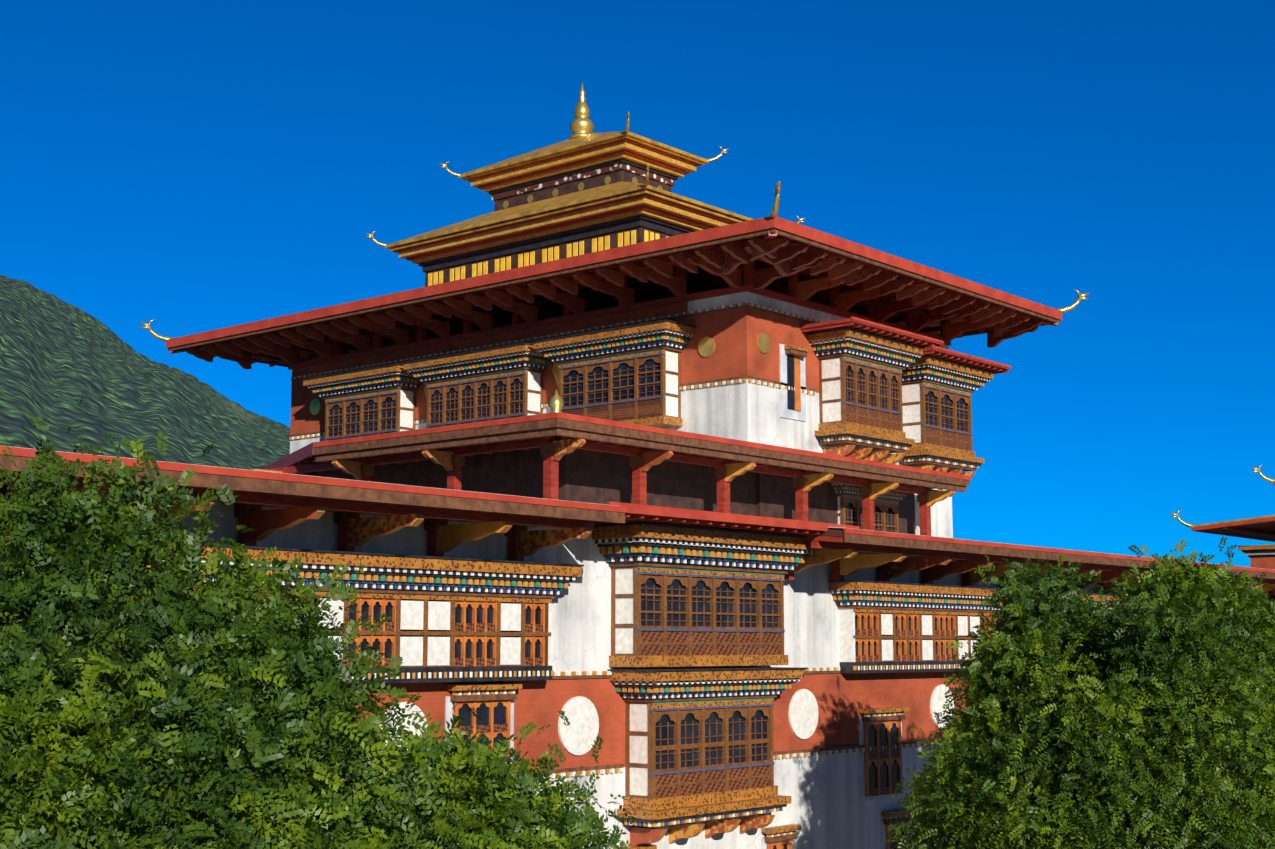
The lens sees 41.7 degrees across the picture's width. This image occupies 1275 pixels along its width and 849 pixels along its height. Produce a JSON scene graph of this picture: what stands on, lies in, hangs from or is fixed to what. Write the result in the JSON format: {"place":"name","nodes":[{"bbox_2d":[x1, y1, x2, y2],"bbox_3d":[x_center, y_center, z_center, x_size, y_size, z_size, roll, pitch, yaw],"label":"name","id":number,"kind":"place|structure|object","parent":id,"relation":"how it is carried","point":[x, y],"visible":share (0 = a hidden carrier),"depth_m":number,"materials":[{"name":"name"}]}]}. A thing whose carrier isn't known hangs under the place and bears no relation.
{"place":"outdoors","nodes":[
{"label":"outdoors","id":0,"kind":"place"},
{"bbox_2d":[0,0,1274,566],"label":"sky","id":1,"kind":"structure","parent":0,"point":[190,167],"materials":[{"name":"blue"}]},
{"bbox_2d":[886,536,1274,848],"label":"tree","id":2,"kind":"object","parent":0,"point":[1143,717],"depth_m":33.08,"materials":[{"name":"green plant"}]},
{"bbox_2d":[1171,464,1274,569],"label":"building","id":3,"kind":"structure","parent":0,"point":[1261,556],"depth_m":113.70,"materials":[{"name":"red paint"}]},
{"bbox_2d":[1191,482,1274,541],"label":"building roofs","id":4,"kind":"structure","parent":3,"relation":"attached to","point":[1260,528],"depth_m":114.61,"materials":[{"name":"red wood"}]},
{"label":"ground","id":5,"kind":"structure","parent":0,"visible":0},
{"bbox_2d":[0,275,289,469],"bbox_3d":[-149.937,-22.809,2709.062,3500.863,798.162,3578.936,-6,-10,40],"label":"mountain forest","id":6,"kind":"object","parent":5,"relation":"on","point":[58,356],"visible":0.15,"depth_m":1314.36,"materials":[{"name":"green plant"}]},
{"bbox_2d":[289,284,952,537],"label":"upper storey wall","id":7,"kind":"structure","parent":5,"relation":"on","point":[747,411],"depth_m":53.59,"materials":[{"name":"white paint"}]},
{"bbox_2d":[226,244,789,368],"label":"roof brackets","id":8,"kind":"object","parent":7,"relation":"on","point":[674,285],"visible":0.71,"depth_m":58.84,"materials":[{"name":"red wood"}]},
{"bbox_2d":[289,302,746,440],"bbox_3d":[-5.798,-1.110,59.650,23.000,3.740,1.580,-6,-10,40],"label":"tower face","id":9,"kind":"object","parent":7,"relation":"attached to","point":[627,372],"visible":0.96,"depth_m":58.13},
{"bbox_2d":[366,83,805,339],"bbox_3d":[-2.218,-8.140,66.378,14.946,11.255,9.546,-6,-10,40],"label":"lantern","id":10,"kind":"object","parent":7,"relation":"on","point":[583,189],"visible":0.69,"depth_m":63.64,"materials":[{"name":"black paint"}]},
{"bbox_2d":[166,216,1061,369],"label":"roof","id":11,"kind":"structure","parent":7,"relation":"on","point":[768,228],"depth_m":56.97,"materials":[{"name":"brown wood"}]},
{"bbox_2d":[185,237,776,361],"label":"roof rafters","id":12,"kind":"object","parent":11,"relation":"attached to","point":[237,347],"visible":0.92,"depth_m":57.50,"materials":[{"name":"red wood"}]},
{"bbox_2d":[140,181,1088,340],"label":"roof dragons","id":13,"kind":"object","parent":11,"relation":"on","point":[774,212],"visible":0.71,"depth_m":61.98,"materials":[{"name":"gold metal"}]},
{"bbox_2d":[752,237,1043,333],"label":"roof rafters","id":14,"kind":"object","parent":11,"relation":"on","point":[963,307],"visible":1,"depth_m":54.88,"materials":[{"name":"red wood"}]},
{"bbox_2d":[940,323,1010,337],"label":"roof brackets","id":15,"kind":"object","parent":11,"relation":"attached to","point":[997,332],"visible":0.08,"depth_m":61.51,"materials":[{"name":"red wood"}]},
{"bbox_2d":[261,412,970,493],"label":"roof","id":16,"kind":"structure","parent":7,"relation":"on","point":[528,432],"depth_m":46.80,"materials":[{"name":"wood"}]},
{"bbox_2d":[747,303,1010,534],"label":"bay windows","id":17,"kind":"structure","parent":7,"relation":"attached to","point":[885,391],"depth_m":56.76,"materials":[{"name":"brown wood"}]},
{"bbox_2d":[721,248,1037,347],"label":"roof brackets","id":18,"kind":"object","parent":7,"relation":"on","point":[767,276],"visible":0.58,"depth_m":56.83,"materials":[{"name":"red wood"}]},
{"bbox_2d":[0,446,1274,848],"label":"lower building","id":19,"kind":"structure","parent":5,"relation":"on","point":[716,680],"depth_m":37.81,"materials":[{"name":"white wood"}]},
{"bbox_2d":[251,449,464,489],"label":"brackets","id":20,"kind":"object","parent":19,"relation":"on","point":[451,463],"visible":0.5,"depth_m":46.00,"materials":[{"name":"brown wood"}]},
{"bbox_2d":[540,438,954,535],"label":"support posts","id":21,"kind":"object","parent":19,"relation":"on","point":[553,453],"visible":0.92,"depth_m":48.87,"materials":[{"name":"red wood"}]},
{"bbox_3d":[-5.147,7.725,13.597,6.633,12.767,5.534,-6,-10,40],"label":"big tree wood","id":22,"kind":"object","parent":5,"relation":"on","visible":0},
{"bbox_2d":[0,391,499,848],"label":"tree","id":23,"kind":"object","parent":22,"relation":"attached to","point":[140,708],"visible":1,"depth_m":14.10,"materials":[{"name":"green plant"}]},
{"bbox_3d":[-2.031,9.569,16.597,2.044,9.794,1.699,-6,-10,40],"label":"tree wood","id":24,"kind":"object","parent":5,"relation":"on","visible":0},
{"bbox_2d":[317,700,635,848],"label":"tree","id":25,"kind":"object","parent":24,"relation":"attached to","point":[489,805],"visible":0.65,"depth_m":16.52,"materials":[{"name":"green plant"}]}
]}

